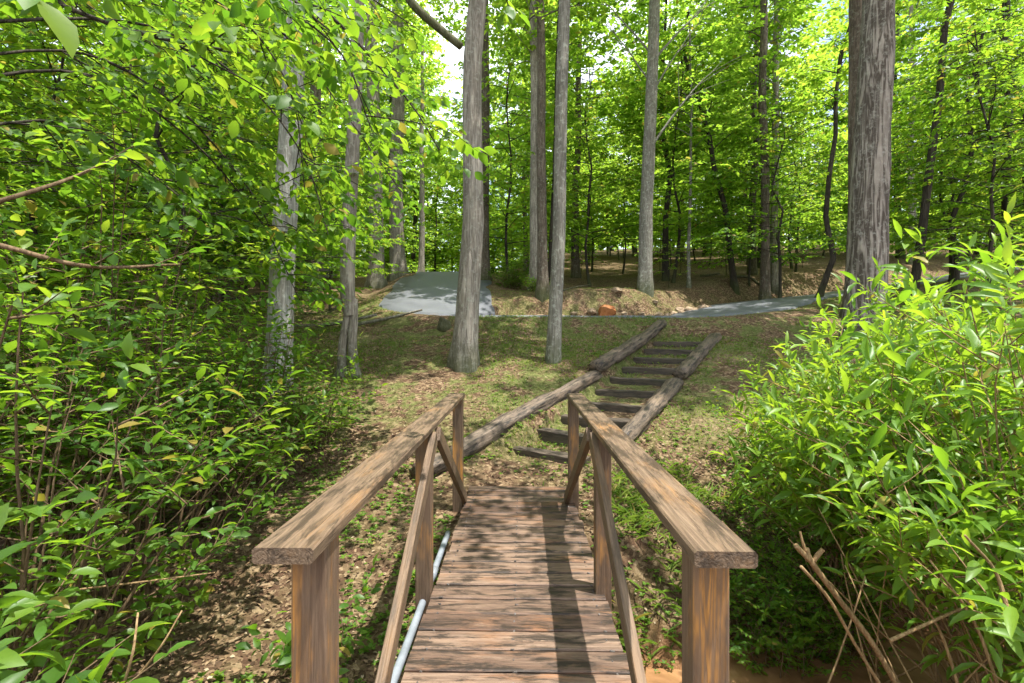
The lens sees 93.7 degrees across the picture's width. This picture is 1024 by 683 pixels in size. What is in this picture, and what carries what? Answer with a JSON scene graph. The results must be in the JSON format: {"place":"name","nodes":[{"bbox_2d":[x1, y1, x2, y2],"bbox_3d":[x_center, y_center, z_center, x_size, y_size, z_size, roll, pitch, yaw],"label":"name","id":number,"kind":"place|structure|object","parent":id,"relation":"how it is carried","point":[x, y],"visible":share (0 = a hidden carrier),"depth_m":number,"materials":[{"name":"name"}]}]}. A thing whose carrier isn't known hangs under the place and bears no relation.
{"place":"outdoors","nodes":[
{"label":"outdoors","id":0,"kind":"place"},
{"bbox_2d":[0,0,1022,271],"label":"sky","id":1,"kind":"structure","parent":0,"point":[453,55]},
{"bbox_2d":[0,242,1023,682],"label":"ground","id":2,"kind":"structure","parent":0,"point":[606,274],"depth_m":6.31,"materials":[{"name":"soil"}]},
{"bbox_2d":[0,29,126,327],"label":"understory tree","id":3,"kind":"object","parent":2,"relation":"on","point":[52,110],"visible":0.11,"depth_m":7.77,"materials":[{"name":"green plant"}]},
{"bbox_2d":[0,234,162,492],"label":"leafy shrub","id":4,"kind":"object","parent":2,"relation":"on","point":[3,264],"visible":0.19,"depth_m":3.43,"materials":[{"name":"green plant"}]},
{"bbox_2d":[0,64,168,548],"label":"leafy shrub","id":5,"kind":"object","parent":2,"relation":"on","point":[113,258],"visible":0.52,"depth_m":2.84,"materials":[{"name":"green plant"}]},
{"bbox_2d":[0,502,195,682],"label":"glossy shrub","id":6,"kind":"object","parent":2,"relation":"on","point":[9,658],"visible":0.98,"depth_m":1.44,"materials":[{"name":"green plant"}]},
{"bbox_2d":[0,0,202,357],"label":"understory tree","id":7,"kind":"object","parent":2,"relation":"on","point":[34,208],"visible":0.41,"depth_m":5.29,"materials":[{"name":"green plant"}]},
{"bbox_2d":[0,0,239,377],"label":"understory tree","id":8,"kind":"object","parent":2,"relation":"on","point":[108,119],"visible":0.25,"depth_m":6.75,"materials":[{"name":"green plant"}]},
{"bbox_2d":[0,5,245,280],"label":"understory tree","id":9,"kind":"object","parent":2,"relation":"on","point":[69,88],"visible":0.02,"depth_m":10.77,"materials":[{"name":"green plant"}]},
{"bbox_2d":[0,147,262,535],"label":"leafy shrub","id":10,"kind":"object","parent":2,"relation":"on","point":[82,270],"visible":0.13,"depth_m":4.01,"materials":[{"name":"green plant"}]},
{"bbox_2d":[0,187,289,682],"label":"glossy shrub","id":11,"kind":"object","parent":2,"relation":"on","point":[25,613],"visible":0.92,"depth_m":2.15,"materials":[{"name":"green plant"}]},
{"bbox_2d":[0,142,150,203],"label":"arching branch","id":12,"kind":"object","parent":11,"relation":"attached to","point":[129,153],"visible":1,"depth_m":1.73,"materials":[{"name":"brown plant"}]},
{"bbox_2d":[0,220,216,268],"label":"arching branch","id":13,"kind":"object","parent":11,"relation":"attached to","point":[52,259],"visible":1,"depth_m":1.86,"materials":[{"name":"brown plant"}]},
{"bbox_2d":[0,25,297,588],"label":"leafy shrub","id":14,"kind":"object","parent":2,"relation":"on","point":[12,345],"visible":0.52,"depth_m":3.61,"materials":[{"name":"green plant"}]},
{"bbox_2d":[37,215,260,364],"bbox_3d":[-6.438,-0.894,8.330,3.727,2.716,3.290,0,0,26],"label":"leafy shrub","id":15,"kind":"object","parent":2,"relation":"on","point":[207,282],"visible":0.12,"depth_m":8.22,"materials":[{"name":"green plant"}]},
{"bbox_2d":[0,243,338,632],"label":"glossy shrub","id":16,"kind":"object","parent":2,"relation":"on","point":[86,451],"visible":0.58,"depth_m":3.14,"materials":[{"name":"green plant"}]},
{"bbox_2d":[0,0,339,328],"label":"understory tree","id":17,"kind":"object","parent":2,"relation":"on","point":[70,62],"visible":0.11,"depth_m":9.54,"materials":[{"name":"green plant"}]},
{"bbox_2d":[115,527,225,659],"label":"weed plant","id":18,"kind":"object","parent":2,"relation":"on","point":[200,597],"visible":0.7,"depth_m":2.71,"materials":[{"name":"green plant"}]},
{"bbox_2d":[42,18,317,300],"bbox_3d":[-8.693,-4.406,13.652,7.056,8.585,7.305,0,0,-40],"label":"understory tree","id":19,"kind":"object","parent":2,"relation":"on","point":[174,160],"visible":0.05,"depth_m":12.98,"materials":[{"name":"green plant"}]},
{"bbox_2d":[50,5,337,320],"bbox_3d":[-7.234,-3.756,12.309,6.475,7.646,6.073,0,0,-39],"label":"understory tree","id":20,"kind":"object","parent":2,"relation":"on","point":[166,149],"visible":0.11,"depth_m":11.21,"materials":[{"name":"green plant"}]},
{"bbox_2d":[0,0,397,387],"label":"understory tree","id":21,"kind":"object","parent":2,"relation":"on","point":[249,128],"visible":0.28,"depth_m":6.43,"materials":[{"name":"green plant"}]},
{"bbox_2d":[97,234,309,414],"bbox_3d":[-4.382,-0.257,6.672,2.769,2.522,2.861,0,0,0],"label":"leafy shrub","id":22,"kind":"object","parent":2,"relation":"on","point":[262,287],"visible":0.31,"depth_m":6.33,"materials":[{"name":"green plant"}]},
{"bbox_2d":[100,276,348,518],"bbox_3d":[-2.647,0.497,4.559,2.198,2.319,2.406,0,0,0],"label":"leafy shrub","id":23,"kind":"object","parent":2,"relation":"on","point":[258,435],"visible":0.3,"depth_m":4.42,"materials":[{"name":"green plant"}]},
{"bbox_2d":[0,0,496,310],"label":"overhanging tree","id":24,"kind":"object","parent":2,"relation":"on","point":[210,27],"visible":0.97,"depth_m":4.04,"materials":[{"name":"green plant"}]},
{"bbox_2d":[17,0,79,58],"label":"leafy branch","id":25,"kind":"object","parent":24,"relation":"attached to","point":[62,27],"visible":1,"depth_m":0.81,"materials":[{"name":"green plant"}]},
{"bbox_2d":[405,0,462,49],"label":"broken branch","id":26,"kind":"object","parent":24,"relation":"hanging from","point":[431,21],"visible":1,"depth_m":3.58,"materials":[{"name":"brown plant"}]},
{"bbox_2d":[177,254,360,486],"bbox_3d":[-2.549,0.269,5.001,1.774,2.425,1.616,0,0,44],"label":"leafy shrub","id":27,"kind":"object","parent":2,"relation":"on","point":[297,366],"visible":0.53,"depth_m":4.95,"materials":[{"name":"green plant"}]},
{"bbox_2d":[257,0,305,415],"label":"tree","id":28,"kind":"object","parent":2,"relation":"on","point":[283,291],"visible":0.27,"depth_m":6.28,"materials":[{"name":"grey plant"}]},
{"bbox_2d":[145,0,423,285],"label":"understory tree","id":29,"kind":"object","parent":2,"relation":"on","point":[343,95],"visible":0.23,"depth_m":11.05,"materials":[{"name":"green plant"}]},
{"bbox_2d":[221,332,388,453],"bbox_3d":[-2.398,0.580,5.553,1.812,1.418,2.084,0,0,0],"label":"leafy shrub","id":30,"kind":"object","parent":2,"relation":"on","point":[344,410],"visible":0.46,"depth_m":5.46,"materials":[{"name":"green plant"}]},
{"bbox_2d":[233,553,382,682],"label":"weed plant","id":31,"kind":"object","parent":2,"relation":"on","point":[283,654],"visible":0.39,"depth_m":2.50,"materials":[{"name":"green plant"}]},
{"bbox_2d":[244,1,394,296],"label":"tree","id":32,"kind":"object","parent":2,"relation":"on","point":[316,91],"visible":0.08,"depth_m":16.87,"materials":[{"name":"green plant"}]},
{"bbox_2d":[233,109,412,310],"bbox_3d":[-5.759,-3.525,14.794,5.180,6.117,4.858,0,0,-8],"label":"understory tree","id":33,"kind":"object","parent":2,"relation":"on","point":[358,229],"visible":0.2,"depth_m":15.05,"materials":[{"name":"green plant"}]},
{"bbox_2d":[333,0,363,377],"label":"tree","id":34,"kind":"object","parent":2,"relation":"on","point":[348,332],"visible":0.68,"depth_m":7.70,"materials":[{"name":"grey plant"}]},
{"bbox_2d":[323,0,443,288],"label":"tree","id":35,"kind":"object","parent":2,"relation":"on","point":[375,280],"visible":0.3,"depth_m":19.32,"materials":[{"name":"green plant"}]},
{"bbox_2d":[331,0,445,261],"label":"forest tree","id":36,"kind":"object","parent":2,"relation":"on","point":[428,111],"visible":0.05,"depth_m":31.34,"materials":[{"name":"green plant"}]},
{"bbox_2d":[360,0,447,197],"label":"forest tree","id":37,"kind":"object","parent":2,"relation":"on","point":[412,175],"visible":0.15,"depth_m":27.99,"materials":[{"name":"green plant"}]},
{"bbox_2d":[363,0,449,280],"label":"tree","id":38,"kind":"object","parent":2,"relation":"on","point":[397,254],"visible":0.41,"depth_m":21.28,"materials":[{"name":"green plant"}]},
{"bbox_2d":[380,13,461,272],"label":"forest tree","id":39,"kind":"object","parent":2,"relation":"on","point":[413,255],"visible":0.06,"depth_m":33.97,"materials":[{"name":"green plant"}]},
{"bbox_2d":[404,33,458,271],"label":"tree","id":40,"kind":"object","parent":2,"relation":"on","point":[421,262],"visible":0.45,"depth_m":23.89,"materials":[{"name":"green plant"}]},
{"bbox_2d":[385,116,503,271],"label":"understory tree","id":41,"kind":"object","parent":2,"relation":"on","point":[439,192],"visible":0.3,"depth_m":35.83,"materials":[{"name":"green plant"}]},
{"bbox_2d":[406,127,522,264],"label":"understory tree","id":42,"kind":"object","parent":2,"relation":"on","point":[444,262],"visible":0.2,"depth_m":38.73,"materials":[{"name":"green plant"}]},
{"bbox_2d":[447,0,486,372],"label":"tree","id":43,"kind":"object","parent":2,"relation":"on","point":[463,355],"visible":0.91,"depth_m":8.14,"materials":[{"name":"grey plant"}]},
{"bbox_2d":[436,169,522,271],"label":"understory tree","id":44,"kind":"object","parent":2,"relation":"on","point":[453,254],"visible":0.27,"depth_m":34.76,"materials":[{"name":"green plant"}]},
{"bbox_2d":[425,0,551,280],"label":"tree","id":45,"kind":"object","parent":2,"relation":"on","point":[485,264],"visible":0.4,"depth_m":18.85,"materials":[{"name":"green plant"}]},
{"bbox_2d":[408,24,593,281],"bbox_3d":[-0.186,-6.944,19.352,7.942,10.759,7.722,0,0,-14],"label":"understory tree","id":46,"kind":"object","parent":2,"relation":"on","point":[501,175],"visible":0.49,"depth_m":19.05,"materials":[{"name":"green plant"}]},
{"bbox_2d":[252,393,757,682],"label":"footbridge","id":47,"kind":"object","parent":2,"relation":"on","point":[520,591],"visible":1,"depth_m":2.26,"materials":[{"name":"brown wood"}]},
{"bbox_2d":[409,370,602,478],"bbox_3d":[0.218,0.968,6.420,0.264,0.313,3.906,0,12,39],"label":"log edging","id":48,"kind":"object","parent":2,"relation":"on","point":[482,437],"visible":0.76,"depth_m":6.03,"materials":[{"name":"brown wood"}]},
{"bbox_2d":[487,255,528,288],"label":"evergreen shrub","id":49,"kind":"object","parent":2,"relation":"on","point":[513,284],"visible":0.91,"depth_m":17.92,"materials":[{"name":"green plant"}]},
{"bbox_2d":[0,296,1018,682],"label":"ground cover","id":50,"kind":"object","parent":2,"relation":"on","point":[218,674],"visible":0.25,"depth_m":4.15,"materials":[{"name":"green plant"}]},
{"bbox_2d":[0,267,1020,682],"bbox_3d":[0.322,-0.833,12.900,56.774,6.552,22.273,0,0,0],"label":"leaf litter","id":51,"kind":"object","parent":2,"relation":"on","point":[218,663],"visible":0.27,"depth_m":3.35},
{"bbox_2d":[33,31,1020,278],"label":"distant forest","id":52,"kind":"object","parent":2,"relation":"on","point":[629,247],"depth_m":57.18,"materials":[{"name":"green plant"}]},
{"bbox_2d":[489,0,571,273],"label":"forest tree","id":53,"kind":"object","parent":2,"relation":"on","point":[502,155],"visible":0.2,"depth_m":32.24,"materials":[{"name":"green plant"}]},
{"bbox_2d":[490,2,595,250],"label":"forest tree","id":54,"kind":"object","parent":2,"relation":"on","point":[512,118],"visible":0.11,"depth_m":26.92,"materials":[{"name":"green plant"}]},
{"bbox_2d":[484,0,619,290],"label":"tree","id":55,"kind":"object","parent":2,"relation":"on","point":[533,68],"visible":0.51,"depth_m":16.88,"materials":[{"name":"green plant"}]},
{"bbox_2d":[513,446,590,464],"bbox_3d":[0.369,1.388,5.582,1.100,0.259,0.178,1,1,32],"label":"timber step","id":56,"kind":"object","parent":2,"relation":"on","point":[557,456],"visible":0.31,"depth_m":5.52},
{"bbox_2d":[486,0,621,301],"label":"tree","id":57,"kind":"object","parent":2,"relation":"on","point":[542,290],"visible":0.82,"depth_m":15.43,"materials":[{"name":"green plant"}]},
{"bbox_2d":[545,0,569,363],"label":"tree","id":58,"kind":"object","parent":2,"relation":"on","point":[553,354],"visible":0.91,"depth_m":8.32,"materials":[{"name":"grey plant"}]},
{"bbox_2d":[494,130,623,255],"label":"understory tree","id":59,"kind":"object","parent":2,"relation":"on","point":[526,218],"visible":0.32,"depth_m":21.46,"materials":[{"name":"green plant"}]},
{"bbox_2d":[537,427,583,446],"bbox_3d":[0.737,1.260,6.008,1.100,0.255,0.173,2,2,34],"label":"timber step","id":60,"kind":"object","parent":2,"relation":"on","point":[554,436],"visible":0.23,"depth_m":6.06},
{"bbox_2d":[512,0,632,283],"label":"tree","id":61,"kind":"object","parent":2,"relation":"on","point":[555,20],"visible":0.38,"depth_m":17.41,"materials":[{"name":"green plant"}]},
{"bbox_2d":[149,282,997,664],"bbox_3d":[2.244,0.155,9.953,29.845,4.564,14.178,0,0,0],"label":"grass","id":62,"kind":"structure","parent":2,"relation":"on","point":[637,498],"depth_m":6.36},
{"bbox_2d":[489,0,664,277],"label":"forest tree","id":63,"kind":"object","parent":2,"relation":"on","point":[575,268],"visible":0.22,"depth_m":22.16,"materials":[{"name":"green plant"}]},
{"bbox_2d":[528,102,662,271],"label":"understory tree","id":64,"kind":"object","parent":2,"relation":"on","point":[594,140],"visible":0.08,"depth_m":25.17,"materials":[{"name":"green plant"}]},
{"bbox_2d":[504,16,704,286],"bbox_3d":[3.194,-6.288,19.610,6.727,9.512,7.612,0,0,-27],"label":"understory tree","id":65,"kind":"object","parent":2,"relation":"on","point":[586,142],"visible":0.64,"depth_m":18.44,"materials":[{"name":"green plant"}]},
{"bbox_2d":[566,108,684,273],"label":"understory tree","id":66,"kind":"object","parent":2,"relation":"on","point":[622,207],"visible":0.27,"depth_m":23.84,"materials":[{"name":"green plant"}]},
{"bbox_2d":[589,319,666,371],"bbox_3d":[2.345,0.041,9.236,0.287,0.306,3.558,0,14,36],"label":"log edging","id":67,"kind":"object","parent":2,"relation":"on","point":[617,355],"visible":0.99,"depth_m":8.77,"materials":[{"name":"brown wood"}]},
{"bbox_2d":[621,377,683,441],"bbox_3d":[1.930,0.906,6.538,0.271,0.282,2.430,0,13,34],"label":"log edging","id":68,"kind":"object","parent":2,"relation":"on","point":[636,426],"visible":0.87,"depth_m":6.32,"materials":[{"name":"brown wood"}]},
{"bbox_2d":[598,0,725,280],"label":"forest tree","id":69,"kind":"object","parent":2,"relation":"on","point":[665,233],"visible":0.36,"depth_m":20.12,"materials":[{"name":"green plant"}]},
{"bbox_2d":[588,0,748,296],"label":"tree","id":70,"kind":"object","parent":2,"relation":"on","point":[645,282],"visible":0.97,"depth_m":15.78,"materials":[{"name":"grey plant"}]},
{"bbox_2d":[565,4,809,282],"bbox_3d":[6.751,-6.901,19.843,8.083,10.547,8.096,0,0,-32],"label":"understory tree","id":71,"kind":"object","parent":2,"relation":"on","point":[705,177],"visible":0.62,"depth_m":18.46,"materials":[{"name":"green plant"}]},
{"bbox_2d":[621,4,757,294],"bbox_3d":[7.064,-7.271,19.119,5.392,11.629,4.691,0,0,44],"label":"tree","id":72,"kind":"object","parent":2,"relation":"on","point":[734,285],"visible":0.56,"depth_m":18.77,"materials":[{"name":"green plant"}]},
{"bbox_2d":[631,17,748,287],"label":"tree","id":73,"kind":"object","parent":2,"relation":"on","point":[713,28],"visible":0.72,"depth_m":17.86,"materials":[{"name":"green plant"}]},
{"bbox_2d":[672,333,721,379],"bbox_3d":[3.420,0.210,8.699,0.253,0.296,2.885,0,13,35],"label":"log edging","id":74,"kind":"object","parent":2,"relation":"on","point":[687,366],"visible":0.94,"depth_m":8.24,"materials":[{"name":"brown wood"}]},
{"bbox_2d":[674,0,841,274],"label":"forest tree","id":75,"kind":"object","parent":2,"relation":"on","point":[754,269],"visible":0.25,"depth_m":20.72,"materials":[{"name":"green plant"}]},
{"bbox_2d":[669,63,848,297],"bbox_3d":[9.574,-5.115,17.303,7.056,8.585,7.305,0,0,6],"label":"understory tree","id":76,"kind":"object","parent":2,"relation":"on","point":[814,236],"visible":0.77,"depth_m":16.97,"materials":[{"name":"green plant"}]},
{"bbox_2d":[688,108,831,286],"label":"understory tree","id":77,"kind":"object","parent":2,"relation":"on","point":[783,185],"visible":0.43,"depth_m":19.07,"materials":[{"name":"green plant"}]},
{"bbox_2d":[684,0,840,299],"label":"tree","id":78,"kind":"object","parent":2,"relation":"on","point":[765,284],"visible":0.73,"depth_m":17.90,"materials":[{"name":"green plant"}]},
{"bbox_2d":[693,0,847,268],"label":"forest tree","id":79,"kind":"object","parent":2,"relation":"on","point":[797,50],"visible":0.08,"depth_m":24.50,"materials":[{"name":"green plant"}]},
{"bbox_2d":[715,0,848,294],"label":"tree","id":80,"kind":"object","parent":2,"relation":"on","point":[774,265],"visible":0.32,"depth_m":19.88,"materials":[{"name":"green plant"}]},
{"bbox_2d":[717,62,847,268],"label":"understory tree","id":81,"kind":"object","parent":2,"relation":"on","point":[816,179],"visible":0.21,"depth_m":23.01,"materials":[{"name":"green plant"}]},
{"bbox_2d":[705,340,859,488],"bbox_3d":[2.964,0.754,4.855,1.668,1.558,1.648,0,0,-25],"label":"leaf shrub","id":82,"kind":"object","parent":2,"relation":"on","point":[779,375],"visible":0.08,"depth_m":4.99,"materials":[{"name":"green plant"}]},
{"bbox_2d":[717,93,847,260],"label":"understory tree","id":83,"kind":"object","parent":2,"relation":"on","point":[814,148],"visible":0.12,"depth_m":29.77,"materials":[{"name":"green plant"}]},
{"bbox_2d":[740,105,847,271],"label":"understory tree","id":84,"kind":"object","parent":2,"relation":"on","point":[821,228],"visible":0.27,"depth_m":21.84,"materials":[{"name":"green plant"}]},
{"bbox_2d":[729,507,890,679],"bbox_3d":[1.980,1.887,3.589,1.254,1.315,1.266,0,0,0],"label":"leaf shrub","id":85,"kind":"object","parent":2,"relation":"on","point":[786,648],"visible":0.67,"depth_m":3.35,"materials":[{"name":"green plant"}]},
{"bbox_2d":[708,470,950,681],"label":"leaf shrub","id":86,"kind":"object","parent":2,"relation":"on","point":[809,585],"visible":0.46,"depth_m":3.46,"materials":[{"name":"green plant"}]},
{"bbox_2d":[775,0,909,297],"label":"tree","id":87,"kind":"object","parent":2,"relation":"on","point":[834,107],"visible":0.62,"depth_m":14.95,"materials":[{"name":"green plant"}]},
{"bbox_2d":[839,0,861,317],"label":"tree","id":88,"kind":"object","parent":2,"relation":"on","point":[854,15],"visible":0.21,"depth_m":11.44,"materials":[{"name":"brown plant"}]},
{"bbox_2d":[707,263,1023,611],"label":"lance leaf shrub","id":89,"kind":"object","parent":2,"relation":"on","point":[784,465],"visible":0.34,"depth_m":3.55,"materials":[{"name":"green plant"}]},
{"bbox_2d":[837,0,895,349],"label":"tree","id":90,"kind":"object","parent":2,"relation":"on","point":[868,215],"visible":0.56,"depth_m":8.95,"materials":[{"name":"grey plant"}]},
{"bbox_2d":[722,219,1023,682],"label":"lance leaf shrub","id":91,"kind":"object","parent":2,"relation":"on","point":[949,550],"visible":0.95,"depth_m":2.47,"materials":[{"name":"green plant"}]},
{"bbox_2d":[794,531,897,682],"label":"cut branch","id":92,"kind":"object","parent":91,"relation":"attached to","point":[804,552],"visible":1,"depth_m":2.34,"materials":[{"name":"beige plant"}]},
{"bbox_2d":[785,257,1009,454],"bbox_3d":[4.495,0.240,5.247,2.886,2.356,2.549,0,0,-35],"label":"lance leaf shrub","id":93,"kind":"object","parent":2,"relation":"on","point":[884,285],"visible":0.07,"depth_m":5.44,"materials":[{"name":"green plant"}]},
{"bbox_2d":[826,0,988,258],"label":"forest tree","id":94,"kind":"object","parent":2,"relation":"on","point":[898,251],"visible":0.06,"depth_m":28.80,"materials":[{"name":"green plant"}]},
{"bbox_2d":[837,0,1000,264],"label":"forest tree","id":95,"kind":"object","parent":2,"relation":"on","point":[899,59],"visible":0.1,"depth_m":24.95,"materials":[{"name":"green plant"}]},
{"bbox_2d":[822,0,1023,301],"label":"understory tree","id":96,"kind":"object","parent":2,"relation":"on","point":[955,97],"visible":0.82,"depth_m":11.42,"materials":[{"name":"green plant"}]},
{"bbox_2d":[830,42,1023,279],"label":"understory tree","id":97,"kind":"object","parent":2,"relation":"on","point":[904,195],"visible":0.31,"depth_m":16.10,"materials":[{"name":"green plant"}]},
{"bbox_2d":[832,49,1023,281],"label":"understory tree","id":98,"kind":"object","parent":2,"relation":"on","point":[910,216],"visible":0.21,"depth_m":17.36,"materials":[{"name":"green plant"}]},
{"bbox_2d":[845,192,1023,575],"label":"lance leaf shrub","id":99,"kind":"object","parent":2,"relation":"on","point":[1007,216],"visible":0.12,"depth_m":3.63,"materials":[{"name":"green plant"}]},
{"bbox_2d":[895,0,1006,308],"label":"tree","id":100,"kind":"object","parent":2,"relation":"on","point":[916,271],"visible":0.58,"depth_m":12.49,"materials":[{"name":"green plant"}]},
{"bbox_2d":[889,0,1023,251],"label":"understory tree","id":101,"kind":"object","parent":2,"relation":"on","point":[1000,159],"visible":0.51,"depth_m":13.96,"materials":[{"name":"green plant"}]},
{"bbox_2d":[891,15,1023,293],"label":"tree","id":102,"kind":"object","parent":2,"relation":"on","point":[956,274],"visible":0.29,"depth_m":14.97,"materials":[{"name":"green plant"}]},
{"bbox_2d":[898,0,1023,284],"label":"tree","id":103,"kind":"object","parent":2,"relation":"on","point":[1004,202],"visible":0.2,"depth_m":15.97,"materials":[{"name":"green plant"}]},
{"bbox_2d":[379,265,1023,317],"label":"driveway","id":104,"kind":"structure","parent":0,"point":[431,293],"depth_m":14.91,"materials":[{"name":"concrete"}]},
{"bbox_2d":[644,627,1021,682],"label":"creek water","id":105,"kind":"structure","parent":0,"point":[738,673],"depth_m":3.34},
{"bbox_2d":[799,565,880,682],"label":"cut branch","id":106,"kind":"object","parent":105,"relation":"on","point":[815,582],"visible":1,"depth_m":2.24,"materials":[{"name":"beige plant"}]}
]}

